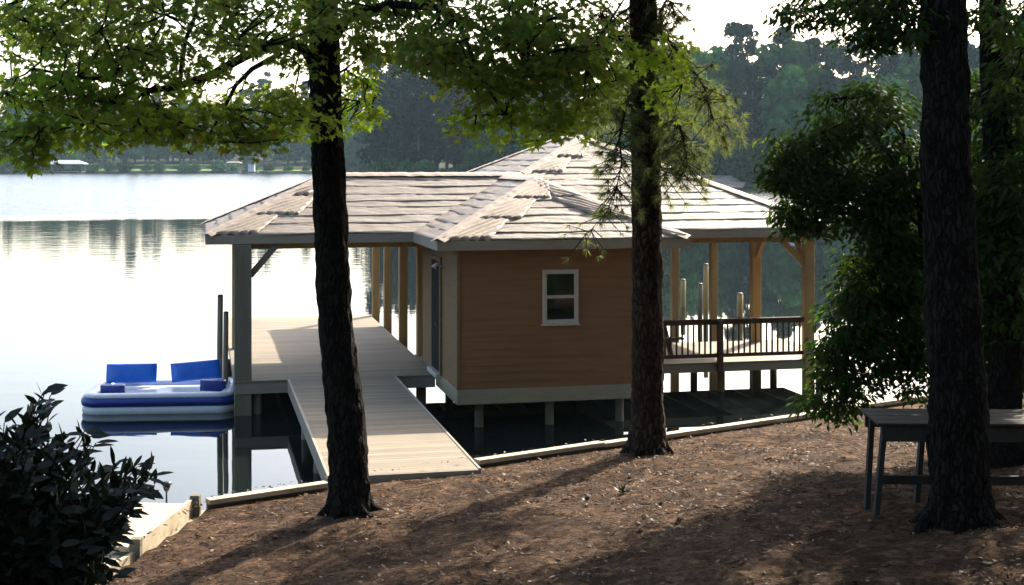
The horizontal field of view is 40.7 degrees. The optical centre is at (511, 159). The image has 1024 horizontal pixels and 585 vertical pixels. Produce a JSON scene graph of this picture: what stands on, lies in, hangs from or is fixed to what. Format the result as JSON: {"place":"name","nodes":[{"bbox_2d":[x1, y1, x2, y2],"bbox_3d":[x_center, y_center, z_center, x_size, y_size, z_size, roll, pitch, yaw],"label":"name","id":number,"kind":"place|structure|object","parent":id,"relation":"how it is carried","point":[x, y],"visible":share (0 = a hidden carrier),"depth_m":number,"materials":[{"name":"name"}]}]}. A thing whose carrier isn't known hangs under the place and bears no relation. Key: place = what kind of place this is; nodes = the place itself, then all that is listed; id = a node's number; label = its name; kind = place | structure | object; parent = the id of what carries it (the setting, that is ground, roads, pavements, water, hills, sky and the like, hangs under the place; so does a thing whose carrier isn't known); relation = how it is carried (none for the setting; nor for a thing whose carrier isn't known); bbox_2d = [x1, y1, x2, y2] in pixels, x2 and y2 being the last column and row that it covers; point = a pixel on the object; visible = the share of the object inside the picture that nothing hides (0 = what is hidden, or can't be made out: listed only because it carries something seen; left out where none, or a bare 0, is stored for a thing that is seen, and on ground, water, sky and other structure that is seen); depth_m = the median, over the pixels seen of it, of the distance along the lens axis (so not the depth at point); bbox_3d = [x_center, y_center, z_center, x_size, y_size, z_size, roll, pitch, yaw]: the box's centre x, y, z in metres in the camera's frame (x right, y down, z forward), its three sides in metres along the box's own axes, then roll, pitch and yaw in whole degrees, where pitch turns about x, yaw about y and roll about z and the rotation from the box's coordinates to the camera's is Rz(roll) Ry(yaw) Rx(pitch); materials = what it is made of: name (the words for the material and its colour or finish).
{"place":"outdoors","nodes":[
{"label":"outdoors","id":0,"kind":"place"},
{"bbox_2d":[107,510,204,555],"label":"retaining wall","id":1,"kind":"structure","parent":0,"point":[177,530],"depth_m":16.76,"materials":[{"name":"timber"}]},
{"bbox_2d":[95,164,238,171],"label":"lawn","id":2,"kind":"structure","parent":0,"point":[139,170],"depth_m":540.44,"materials":[{"name":"green plant"}]},
{"bbox_2d":[255,170,311,171],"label":"lawn","id":3,"kind":"structure","parent":0,"point":[283,171],"depth_m":535.04,"materials":[{"name":"green plant"}]},
{"bbox_2d":[0,134,779,186],"bbox_3d":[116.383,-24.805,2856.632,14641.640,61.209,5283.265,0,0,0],"label":"shore","id":4,"kind":"structure","parent":0,"point":[297,165],"depth_m":552.31,"materials":[{"name":"plant"}]},
{"bbox_2d":[60,124,85,169],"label":"broadleaf tree","id":5,"kind":"object","parent":4,"relation":"on","point":[77,155],"visible":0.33,"depth_m":545.31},
{"bbox_2d":[82,114,101,162],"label":"broadleaf tree","id":6,"kind":"object","parent":4,"relation":"on","point":[92,156],"visible":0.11,"depth_m":573.17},
{"bbox_2d":[85,163,100,171],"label":"shore shrub","id":7,"kind":"object","parent":4,"relation":"on","point":[92,167],"visible":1,"depth_m":540.16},
{"bbox_2d":[99,126,118,161],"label":"broadleaf tree","id":8,"kind":"object","parent":4,"relation":"on","point":[105,152],"visible":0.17,"depth_m":575.45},
{"bbox_2d":[103,160,117,171],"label":"shore shrub","id":9,"kind":"object","parent":4,"relation":"on","point":[109,166],"visible":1,"depth_m":540.56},
{"bbox_2d":[115,158,134,172],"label":"shore shrub","id":10,"kind":"object","parent":4,"relation":"on","point":[123,166],"visible":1,"depth_m":539.11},
{"bbox_2d":[117,128,152,163],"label":"broadleaf tree","id":11,"kind":"object","parent":4,"relation":"on","point":[136,154],"visible":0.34,"depth_m":570.64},
{"bbox_2d":[150,161,165,171],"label":"shore shrub","id":12,"kind":"object","parent":4,"relation":"on","point":[158,167],"visible":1,"depth_m":538.60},
{"bbox_2d":[147,142,172,161],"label":"broadleaf tree","id":13,"kind":"object","parent":4,"relation":"on","point":[152,155],"visible":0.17,"depth_m":572.49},
{"bbox_2d":[156,139,179,163],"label":"broadleaf tree","id":14,"kind":"object","parent":4,"relation":"on","point":[164,154],"visible":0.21,"depth_m":569.82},
{"bbox_2d":[175,161,189,171],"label":"shore shrub","id":15,"kind":"object","parent":4,"relation":"on","point":[183,165],"visible":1,"depth_m":538.23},
{"bbox_2d":[176,112,207,163],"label":"broadleaf tree","id":16,"kind":"object","parent":4,"relation":"on","point":[189,157],"visible":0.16,"depth_m":573.09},
{"bbox_2d":[196,128,211,162],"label":"broadleaf tree","id":17,"kind":"object","parent":4,"relation":"on","point":[203,155],"visible":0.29,"depth_m":576.33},
{"bbox_2d":[208,159,227,171],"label":"shore shrub","id":18,"kind":"object","parent":4,"relation":"on","point":[219,166],"visible":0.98,"depth_m":536.48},
{"bbox_2d":[214,122,236,162],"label":"broadleaf tree","id":19,"kind":"object","parent":4,"relation":"on","point":[223,157],"visible":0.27,"depth_m":571.52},
{"bbox_2d":[240,123,261,161],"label":"broadleaf tree","id":20,"kind":"object","parent":4,"relation":"on","point":[248,158],"visible":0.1,"depth_m":568.78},
{"bbox_2d":[254,71,273,160],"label":"conifer tree","id":21,"kind":"object","parent":4,"relation":"on","point":[261,81],"visible":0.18,"depth_m":593.61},
{"bbox_2d":[265,122,285,162],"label":"broadleaf tree","id":22,"kind":"object","parent":4,"relation":"on","point":[275,157],"visible":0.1,"depth_m":573.59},
{"bbox_2d":[278,125,298,163],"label":"broadleaf tree","id":23,"kind":"object","parent":4,"relation":"on","point":[285,156],"visible":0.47,"depth_m":569.38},
{"bbox_2d":[293,129,310,163],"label":"broadleaf tree","id":24,"kind":"object","parent":4,"relation":"on","point":[307,152],"visible":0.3,"depth_m":568.86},
{"bbox_2d":[343,124,358,171],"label":"broadleaf tree","id":25,"kind":"object","parent":4,"relation":"on","point":[349,149],"visible":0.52,"depth_m":521.35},
{"bbox_2d":[347,120,368,171],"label":"broadleaf tree","id":26,"kind":"object","parent":4,"relation":"on","point":[354,160],"visible":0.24,"depth_m":516.86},
{"bbox_2d":[354,54,388,163],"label":"conifer tree","id":27,"kind":"object","parent":4,"relation":"on","point":[369,137],"visible":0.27,"depth_m":309.57,"materials":[{"name":"plant"}]},
{"bbox_2d":[366,161,389,171],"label":"shore shrub","id":28,"kind":"object","parent":4,"relation":"on","point":[372,167],"visible":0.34,"depth_m":301.65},
{"bbox_2d":[375,157,399,171],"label":"shore shrub","id":29,"kind":"object","parent":4,"relation":"on","point":[388,164],"visible":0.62,"depth_m":300.19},
{"bbox_2d":[370,76,407,162],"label":"conifer tree","id":30,"kind":"object","parent":4,"relation":"on","point":[386,96],"visible":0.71,"depth_m":305.10,"materials":[{"name":"plant"}]},
{"bbox_2d":[381,51,415,149],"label":"conifer tree","id":31,"kind":"object","parent":4,"relation":"on","point":[392,69],"visible":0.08,"depth_m":319.53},
{"bbox_2d":[384,65,420,162],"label":"conifer tree","id":32,"kind":"object","parent":4,"relation":"on","point":[399,91],"visible":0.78,"depth_m":303.50,"materials":[{"name":"plant"}]},
{"bbox_2d":[393,158,413,171],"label":"shore shrub","id":33,"kind":"object","parent":4,"relation":"on","point":[405,164],"visible":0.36,"depth_m":299.45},
{"bbox_2d":[394,54,433,158],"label":"conifer tree","id":34,"kind":"object","parent":4,"relation":"on","point":[410,93],"visible":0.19,"depth_m":306.17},
{"bbox_2d":[406,160,427,172],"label":"shore shrub","id":35,"kind":"object","parent":4,"relation":"on","point":[417,166],"visible":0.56,"depth_m":295.98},
{"bbox_2d":[400,58,436,162],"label":"conifer tree","id":36,"kind":"object","parent":4,"relation":"on","point":[414,111],"visible":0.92,"depth_m":301.30,"materials":[{"name":"plant"}]},
{"bbox_2d":[423,160,438,171],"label":"shore shrub","id":37,"kind":"object","parent":4,"relation":"on","point":[432,166],"visible":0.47,"depth_m":295.75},
{"bbox_2d":[413,66,451,165],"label":"conifer tree","id":38,"kind":"object","parent":4,"relation":"on","point":[430,115],"visible":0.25,"depth_m":306.78,"materials":[{"name":"plant"}]},
{"bbox_2d":[427,74,465,169],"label":"conifer tree","id":39,"kind":"object","parent":4,"relation":"on","point":[444,104],"visible":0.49,"depth_m":299.86,"materials":[{"name":"plant"}]},
{"bbox_2d":[443,86,464,165],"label":"conifer tree","id":40,"kind":"object","parent":4,"relation":"on","point":[454,126],"visible":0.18,"depth_m":300.42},
{"bbox_2d":[447,68,474,164],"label":"conifer tree","id":41,"kind":"object","parent":4,"relation":"on","point":[465,144],"visible":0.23,"depth_m":297.05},
{"bbox_2d":[462,159,484,171],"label":"shore shrub","id":42,"kind":"object","parent":4,"relation":"on","point":[477,164],"visible":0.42,"depth_m":289.89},
{"bbox_2d":[456,101,498,168],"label":"broadleaf tree","id":43,"kind":"object","parent":4,"relation":"on","point":[471,152],"visible":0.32,"depth_m":290.55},
{"bbox_2d":[471,99,516,163],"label":"broadleaf tree","id":44,"kind":"object","parent":4,"relation":"on","point":[494,155],"visible":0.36,"depth_m":289.09,"materials":[{"name":"plant"}]},
{"bbox_2d":[506,78,528,154],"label":"conifer tree","id":45,"kind":"object","parent":4,"relation":"on","point":[511,149],"visible":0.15,"depth_m":289.10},
{"bbox_2d":[507,91,545,154],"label":"broadleaf tree","id":46,"kind":"object","parent":4,"relation":"on","point":[517,130],"visible":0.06,"depth_m":287.12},
{"bbox_2d":[521,77,570,140],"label":"broadleaf tree","id":47,"kind":"object","parent":4,"relation":"on","point":[540,94],"visible":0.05,"depth_m":284.84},
{"bbox_2d":[594,67,631,151],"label":"broadleaf tree","id":48,"kind":"object","parent":4,"relation":"on","point":[614,140],"visible":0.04,"depth_m":275.52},
{"bbox_2d":[658,68,691,165],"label":"broadleaf tree","id":49,"kind":"object","parent":4,"relation":"on","point":[674,119],"visible":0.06,"depth_m":272.06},
{"bbox_2d":[662,79,704,163],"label":"broadleaf tree","id":50,"kind":"object","parent":4,"relation":"on","point":[684,101],"visible":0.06,"depth_m":274.50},
{"bbox_2d":[685,48,714,78],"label":"broadleaf tree","id":51,"kind":"object","parent":4,"relation":"on","point":[701,58],"visible":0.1,"depth_m":295.85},
{"bbox_2d":[689,75,739,161],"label":"broadleaf tree","id":52,"kind":"object","parent":4,"relation":"on","point":[720,80],"visible":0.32,"depth_m":273.25,"materials":[{"name":"plant"}]},
{"bbox_2d":[690,147,741,174],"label":"shore shrub","id":53,"kind":"object","parent":4,"relation":"on","point":[716,163],"visible":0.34,"depth_m":270.71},
{"bbox_2d":[704,44,729,69],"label":"broadleaf tree","id":54,"kind":"object","parent":4,"relation":"on","point":[716,54],"visible":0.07,"depth_m":311.52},
{"bbox_2d":[698,64,750,138],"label":"broadleaf tree","id":55,"kind":"object","parent":4,"relation":"on","point":[720,72],"visible":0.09,"depth_m":280.17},
{"bbox_2d":[721,19,748,115],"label":"conifer tree","id":56,"kind":"object","parent":4,"relation":"on","point":[733,29],"visible":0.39,"depth_m":311.43,"materials":[{"name":"plant"}]},
{"bbox_2d":[725,60,750,145],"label":"conifer tree","id":57,"kind":"object","parent":4,"relation":"on","point":[733,70],"visible":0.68,"depth_m":275.27,"materials":[{"name":"plant"}]},
{"bbox_2d":[716,139,761,175],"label":"shore shrub","id":58,"kind":"object","parent":4,"relation":"on","point":[737,151],"visible":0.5,"depth_m":270.06,"materials":[{"name":"plant"}]},
{"bbox_2d":[732,21,760,112],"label":"conifer tree","id":59,"kind":"object","parent":4,"relation":"on","point":[752,42],"visible":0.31,"depth_m":312.85,"materials":[{"name":"plant"}]},
{"bbox_2d":[732,63,766,157],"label":"conifer tree","id":60,"kind":"object","parent":4,"relation":"on","point":[751,101],"visible":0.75,"depth_m":274.42,"materials":[{"name":"plant"}]},
{"bbox_2d":[738,41,782,137],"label":"broadleaf tree","id":61,"kind":"object","parent":4,"relation":"on","point":[767,57],"visible":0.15,"depth_m":291.70,"materials":[{"name":"plant"}]},
{"bbox_2d":[753,66,777,150],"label":"conifer tree","id":62,"kind":"object","parent":4,"relation":"on","point":[768,71],"visible":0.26,"depth_m":275.83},
{"bbox_2d":[749,72,810,156],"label":"broadleaf tree","id":63,"kind":"object","parent":4,"relation":"on","point":[774,98],"visible":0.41,"depth_m":268.81,"materials":[{"name":"plant"}]},
{"bbox_2d":[771,26,793,71],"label":"conifer tree","id":64,"kind":"object","parent":4,"relation":"on","point":[778,39],"visible":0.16,"depth_m":296.42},
{"bbox_2d":[767,63,816,155],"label":"broadleaf tree","id":65,"kind":"object","parent":4,"relation":"on","point":[798,86],"visible":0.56,"depth_m":267.97,"materials":[{"name":"plant"}]},
{"bbox_2d":[775,35,817,125],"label":"broadleaf tree","id":66,"kind":"object","parent":4,"relation":"on","point":[794,53],"visible":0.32,"depth_m":290.32,"materials":[{"name":"plant"}]},
{"bbox_2d":[801,35,825,66],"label":"conifer tree","id":67,"kind":"object","parent":4,"relation":"on","point":[816,42],"visible":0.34,"depth_m":292.72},
{"bbox_2d":[797,62,835,128],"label":"broadleaf tree","id":68,"kind":"object","parent":4,"relation":"on","point":[812,75],"visible":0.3,"depth_m":274.08,"materials":[{"name":"plant"}]},
{"bbox_2d":[812,56,838,152],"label":"conifer tree","id":69,"kind":"object","parent":4,"relation":"on","point":[828,79],"visible":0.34,"depth_m":268.21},
{"bbox_2d":[816,37,855,82],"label":"broadleaf tree","id":70,"kind":"object","parent":4,"relation":"on","point":[832,52],"visible":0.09,"depth_m":304.97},
{"bbox_2d":[817,83,865,154],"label":"broadleaf tree","id":71,"kind":"object","parent":4,"relation":"on","point":[837,106],"visible":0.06,"depth_m":267.44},
{"bbox_2d":[835,41,863,86],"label":"conifer tree","id":72,"kind":"object","parent":4,"relation":"on","point":[844,64],"visible":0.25,"depth_m":297.88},
{"bbox_2d":[845,70,864,148],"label":"conifer tree","id":73,"kind":"object","parent":4,"relation":"on","point":[855,76],"visible":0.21,"depth_m":270.26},
{"bbox_2d":[848,26,881,78],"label":"conifer tree","id":74,"kind":"object","parent":4,"relation":"on","point":[867,66],"visible":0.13,"depth_m":297.72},
{"bbox_2d":[849,73,882,159],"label":"broadleaf tree","id":75,"kind":"object","parent":4,"relation":"on","point":[868,80],"visible":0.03,"depth_m":269.24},
{"bbox_2d":[873,46,901,80],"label":"conifer tree","id":76,"kind":"object","parent":4,"relation":"on","point":[886,66],"visible":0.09,"depth_m":293.18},
{"bbox_2d":[867,73,910,159],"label":"broadleaf tree","id":77,"kind":"object","parent":4,"relation":"on","point":[891,80],"visible":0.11,"depth_m":267.21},
{"bbox_2d":[876,49,908,81],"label":"broadleaf tree","id":78,"kind":"object","parent":4,"relation":"on","point":[903,61],"visible":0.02,"depth_m":301.97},
{"bbox_2d":[881,79,921,152],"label":"broadleaf tree","id":79,"kind":"object","parent":4,"relation":"on","point":[899,82],"visible":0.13,"depth_m":264.59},
{"bbox_2d":[894,55,922,135],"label":"broadleaf tree","id":80,"kind":"object","parent":4,"relation":"on","point":[910,74],"visible":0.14,"depth_m":270.33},
{"bbox_2d":[900,34,920,84],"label":"conifer tree","id":81,"kind":"object","parent":4,"relation":"on","point":[915,53],"visible":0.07,"depth_m":283.35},
{"bbox_2d":[899,74,922,144],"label":"broadleaf tree","id":82,"kind":"object","parent":4,"relation":"on","point":[917,93],"visible":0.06,"depth_m":264.10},
{"bbox_2d":[968,42,978,134],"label":"conifer tree","id":83,"kind":"object","parent":4,"relation":"on","point":[973,56],"visible":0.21,"depth_m":266.12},
{"bbox_2d":[0,0,1022,116],"label":"sky","id":84,"kind":"structure","parent":0,"point":[710,16],"materials":[{"name":"white"}]},
{"bbox_2d":[0,173,1023,509],"bbox_3d":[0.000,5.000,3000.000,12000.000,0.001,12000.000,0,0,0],"label":"water","id":85,"kind":"structure","parent":0,"point":[100,273],"depth_m":44.72,"materials":[{"name":"black liquid"}]},
{"bbox_2d":[48,160,87,172],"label":"boathouse","id":86,"kind":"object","parent":85,"relation":"on","point":[70,162],"visible":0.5,"depth_m":532.00,"materials":[{"name":"metal"}]},
{"bbox_2d":[81,359,233,414],"bbox_3d":[-7.080,4.633,28.250,3.070,0.905,2.160,0,0,-5],"label":"lounge float","id":87,"kind":"object","parent":85,"relation":"on","point":[196,387],"visible":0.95,"depth_m":27.62,"materials":[{"name":"blue plastic"}]},
{"bbox_2d":[217,294,222,377],"bbox_3d":[-6.193,4.675,29.300,0.148,3.650,0.132,0,0,0],"label":"mooring piling","id":88,"kind":"object","parent":85,"relation":"on","point":[220,328],"visible":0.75,"depth_m":29.25,"materials":[{"name":"wood"}]},
{"bbox_2d":[223,311,228,384],"bbox_3d":[-5.927,4.815,28.600,0.132,3.370,0.114,0,0,0],"label":"mooring piling","id":89,"kind":"object","parent":85,"relation":"on","point":[225,343],"visible":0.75,"depth_m":28.55,"materials":[{"name":"wood"}]},
{"bbox_2d":[287,375,480,489],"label":"walkway","id":90,"kind":"structure","parent":85,"relation":"on","point":[409,432],"depth_m":21.82,"materials":[{"name":"wood planks"}]},
{"bbox_2d":[201,135,832,427],"bbox_3d":[-0.288,2.893,32.357,13.740,7.015,14.115,0,0,-13],"label":"boathouse","id":91,"kind":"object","parent":85,"relation":"on","point":[511,307],"visible":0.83,"depth_m":27.39,"materials":[{"name":"wood"}]},
{"bbox_2d":[427,254,441,377],"bbox_3d":[-1.561,3.110,27.728,0.122,2.380,1.100,0,0,-13],"label":"door","id":92,"kind":"structure","parent":91,"relation":"in","point":[435,369],"depth_m":27.63,"materials":[{"name":"wood"}]},
{"bbox_2d":[541,269,579,325],"bbox_3d":[0.917,2.580,25.932,0.755,1.050,0.062,0,0,-13],"label":"window","id":93,"kind":"structure","parent":91,"relation":"in","point":[558,309],"depth_m":25.94,"materials":[{"name":"white glass"}]},
{"bbox_2d":[663,318,683,354],"bbox_3d":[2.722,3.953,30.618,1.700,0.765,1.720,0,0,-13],"label":"chair","id":94,"kind":"object","parent":91,"relation":"on","point":[668,342],"visible":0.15,"depth_m":30.13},
{"bbox_2d":[680,279,685,306],"bbox_3d":[5.818,5.275,47.000,0.209,2.450,0.194,0,0,0],"label":"mooring piling","id":95,"kind":"object","parent":85,"relation":"on","point":[683,294],"visible":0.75,"depth_m":46.93,"materials":[{"name":"wood"}]},
{"bbox_2d":[697,283,702,316],"bbox_3d":[5.991,5.210,44.000,0.192,2.580,0.176,0,0,0],"label":"mooring piling","id":96,"kind":"object","parent":85,"relation":"on","point":[700,302],"visible":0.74,"depth_m":43.93,"materials":[{"name":"wood"}]},
{"bbox_2d":[703,263,708,318],"bbox_3d":[6.032,4.860,42.999,0.192,3.280,0.179,0,0,0],"label":"mooring piling","id":97,"kind":"object","parent":85,"relation":"on","point":[705,293],"visible":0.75,"depth_m":42.93,"materials":[{"name":"wood"}]},
{"bbox_2d":[737,293,742,316],"bbox_3d":[7.258,5.365,44.000,0.230,2.271,0.212,0,0,0],"label":"mooring piling","id":98,"kind":"object","parent":85,"relation":"on","point":[739,304],"visible":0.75,"depth_m":43.92,"materials":[{"name":"wood"}]},
{"bbox_2d":[100,393,1023,584],"bbox_3d":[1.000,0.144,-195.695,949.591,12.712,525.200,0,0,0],"label":"ground","id":99,"kind":"structure","parent":0,"point":[991,548],"depth_m":14.93,"materials":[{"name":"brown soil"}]},
{"bbox_2d":[0,383,173,584],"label":"laurel bush","id":100,"kind":"object","parent":99,"relation":"on","point":[53,531],"visible":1,"depth_m":9.56,"materials":[{"name":"green plant"}]},
{"bbox_2d":[88,494,200,584],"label":"plank landing","id":101,"kind":"object","parent":99,"relation":"on","point":[157,518],"visible":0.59,"depth_m":16.50,"materials":[{"name":"wood"}]},
{"bbox_2d":[161,481,171,502],"bbox_3d":[-4.475,4.520,17.900,0.144,0.720,0.144,0,0,0],"label":"path lamp","id":102,"kind":"object","parent":101,"relation":"on","point":[166,488],"visible":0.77,"depth_m":17.87,"materials":[{"name":"metal"}]},
{"bbox_2d":[205,481,327,509],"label":"seawall","id":103,"kind":"object","parent":99,"relation":"on","point":[258,495],"visible":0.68,"depth_m":17.92,"materials":[{"name":"concrete"}]},
{"bbox_2d":[0,0,700,519],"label":"broadleaf tree","id":104,"kind":"object","parent":99,"relation":"on","point":[546,62],"visible":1,"depth_m":15.14,"materials":[{"name":"green plant"}]},
{"bbox_2d":[562,0,750,457],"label":"pine tree","id":105,"kind":"object","parent":99,"relation":"on","point":[647,435],"visible":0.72,"depth_m":20.48,"materials":[{"name":"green plant"}]},
{"bbox_2d":[474,395,927,467],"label":"seawall","id":106,"kind":"object","parent":99,"relation":"on","point":[501,459],"visible":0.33,"depth_m":21.22,"materials":[{"name":"concrete"}]},
{"bbox_2d":[748,76,929,435],"bbox_3d":[4.598,1.434,18.284,3.738,5.160,2.146,0,0,-30],"label":"understorey tree","id":107,"kind":"object","parent":99,"relation":"on","point":[886,268],"visible":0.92,"depth_m":17.93,"materials":[{"name":"green plant"}]},
{"bbox_2d":[757,0,1023,534],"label":"tree","id":108,"kind":"object","parent":99,"relation":"on","point":[960,500],"visible":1,"depth_m":12.97,"materials":[{"name":"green plant"}]},
{"bbox_2d":[860,408,1023,515],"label":"outdoor table","id":109,"kind":"object","parent":99,"relation":"on","point":[910,425],"visible":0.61,"depth_m":14.06,"materials":[{"name":"wood"}]},
{"bbox_2d":[914,0,1023,468],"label":"slender tree","id":110,"kind":"object","parent":99,"relation":"on","point":[998,178],"visible":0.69,"depth_m":17.00,"materials":[{"name":"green plant"}]},
{"bbox_2d":[700,175,745,186],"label":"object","id":111,"kind":"structure","parent":0,"point":[728,180],"depth_m":262.09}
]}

